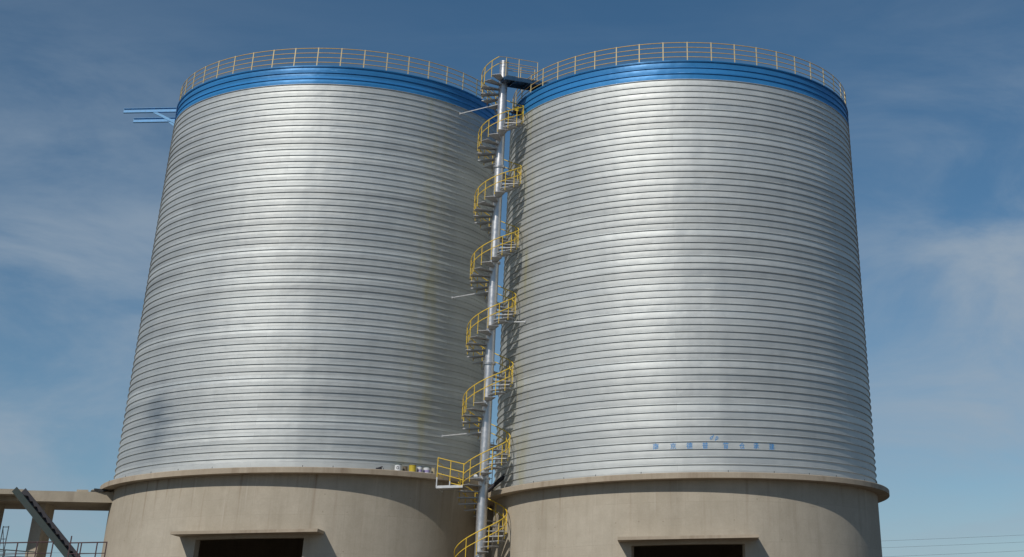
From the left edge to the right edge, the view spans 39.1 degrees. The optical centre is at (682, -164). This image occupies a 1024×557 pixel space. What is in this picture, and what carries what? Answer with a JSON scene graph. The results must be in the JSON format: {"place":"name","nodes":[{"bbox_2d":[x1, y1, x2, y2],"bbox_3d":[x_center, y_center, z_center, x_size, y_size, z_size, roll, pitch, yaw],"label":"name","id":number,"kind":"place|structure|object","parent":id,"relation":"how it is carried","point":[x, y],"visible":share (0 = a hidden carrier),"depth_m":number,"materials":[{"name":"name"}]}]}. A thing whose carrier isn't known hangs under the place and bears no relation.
{"place":"outdoors","nodes":[
{"label":"outdoors","id":0,"kind":"place"},
{"bbox_2d":[0,536,107,556],"bbox_3d":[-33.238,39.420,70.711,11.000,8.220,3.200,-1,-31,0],"label":"railing","id":1,"kind":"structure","parent":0,"point":[52,542],"depth_m":72.05,"materials":[{"name":"grey metal"}]},
{"bbox_2d":[0,489,113,556],"bbox_3d":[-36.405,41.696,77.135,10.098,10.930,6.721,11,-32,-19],"label":"concrete deck","id":2,"kind":"structure","parent":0,"point":[49,502],"depth_m":78.59,"materials":[{"name":"beige concrete"}]},
{"bbox_2d":[12,487,80,556],"bbox_3d":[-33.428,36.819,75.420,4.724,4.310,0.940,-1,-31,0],"label":"steel stair","id":3,"kind":"object","parent":2,"relation":"on","point":[39,515],"visible":0.99,"depth_m":75.56,"materials":[{"name":"grey metal"}]},
{"bbox_2d":[91,488,106,491],"bbox_3d":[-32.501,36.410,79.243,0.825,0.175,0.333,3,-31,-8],"label":"scrap board","id":4,"kind":"object","parent":2,"relation":"on","point":[98,490],"visible":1,"depth_m":79.11,"materials":[{"name":"grey wood"}]},
{"bbox_2d":[0,0,1023,556],"label":"sky","id":5,"kind":"structure","parent":0,"point":[934,89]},
{"label":"ground","id":6,"kind":"structure","parent":0,"visible":0},
{"bbox_2d":[0,526,8,556],"bbox_3d":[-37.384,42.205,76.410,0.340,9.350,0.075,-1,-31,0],"label":"scaffold frame","id":7,"kind":"object","parent":6,"relation":"on","point":[3,538],"visible":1,"depth_m":78.48,"materials":[{"name":"metal"}]},
{"bbox_2d":[100,48,496,556],"bbox_3d":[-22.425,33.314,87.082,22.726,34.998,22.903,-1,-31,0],"label":"grain silo","id":8,"kind":"object","parent":6,"relation":"on","point":[303,368],"visible":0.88,"depth_m":80.52,"materials":[{"name":"metal"}]},
{"bbox_2d":[123,107,176,125],"bbox_3d":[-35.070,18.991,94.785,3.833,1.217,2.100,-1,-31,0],"label":"cantilever bracket","id":9,"kind":"object","parent":8,"relation":"attached to","point":[163,118],"visible":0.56,"depth_m":94.22,"materials":[{"name":"blue metal"}]},
{"bbox_2d":[395,464,401,470],"bbox_3d":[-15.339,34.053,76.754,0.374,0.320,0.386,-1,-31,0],"label":"paint can","id":10,"kind":"object","parent":8,"relation":"on","point":[398,466],"visible":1,"depth_m":76.65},
{"bbox_2d":[409,465,415,471],"bbox_3d":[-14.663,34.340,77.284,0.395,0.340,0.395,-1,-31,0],"label":"paint can","id":11,"kind":"object","parent":8,"relation":"on","point":[412,468],"visible":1,"depth_m":77.17,"materials":[{"name":"yellow metal"}]},
{"bbox_2d":[417,466,421,471],"bbox_3d":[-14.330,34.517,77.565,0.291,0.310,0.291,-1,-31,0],"label":"paint can","id":12,"kind":"object","parent":8,"relation":"on","point":[419,468],"visible":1,"depth_m":77.47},
{"bbox_2d":[423,467,429,472],"bbox_3d":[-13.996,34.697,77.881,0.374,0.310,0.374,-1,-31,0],"label":"paint can","id":13,"kind":"object","parent":8,"relation":"on","point":[426,469],"visible":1,"depth_m":77.77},
{"bbox_2d":[488,441,493,508],"bbox_3d":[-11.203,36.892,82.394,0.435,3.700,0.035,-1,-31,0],"label":"steel ladder","id":14,"kind":"object","parent":8,"relation":"attached to","point":[492,473],"visible":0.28,"depth_m":82.38,"materials":[{"name":"grey metal"}]},
{"bbox_2d":[485,508,493,556],"bbox_3d":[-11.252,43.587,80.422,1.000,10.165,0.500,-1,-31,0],"label":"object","id":15,"kind":"structure","parent":6,"relation":"on","point":[489,517],"depth_m":82.14,"materials":[{"name":"metal"}]},
{"bbox_2d":[436,56,548,556],"bbox_3d":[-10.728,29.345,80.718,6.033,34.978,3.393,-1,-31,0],"label":"spiral staircase","id":16,"kind":"structure","parent":6,"relation":"on","point":[506,80],"depth_m":81.78,"materials":[{"name":"yellow metal"}]},
{"bbox_2d":[17,535,1014,556],"bbox_3d":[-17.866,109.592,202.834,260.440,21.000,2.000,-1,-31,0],"label":"power line","id":17,"kind":"object","parent":6,"relation":"on","point":[887,547],"visible":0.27,"depth_m":206.53,"materials":[{"name":"metal"}]},
{"bbox_2d":[488,42,889,556],"bbox_3d":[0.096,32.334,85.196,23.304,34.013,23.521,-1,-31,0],"label":"grain silo","id":18,"kind":"object","parent":6,"relation":"on","point":[683,348],"visible":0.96,"depth_m":78.25,"materials":[{"name":"metal"}]},
{"bbox_2d":[488,474,504,491],"bbox_3d":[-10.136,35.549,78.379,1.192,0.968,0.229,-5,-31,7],"label":"leaning pipe","id":19,"kind":"object","parent":18,"relation":"on","point":[495,483],"visible":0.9,"depth_m":78.28,"materials":[{"name":"metal"}]}
]}

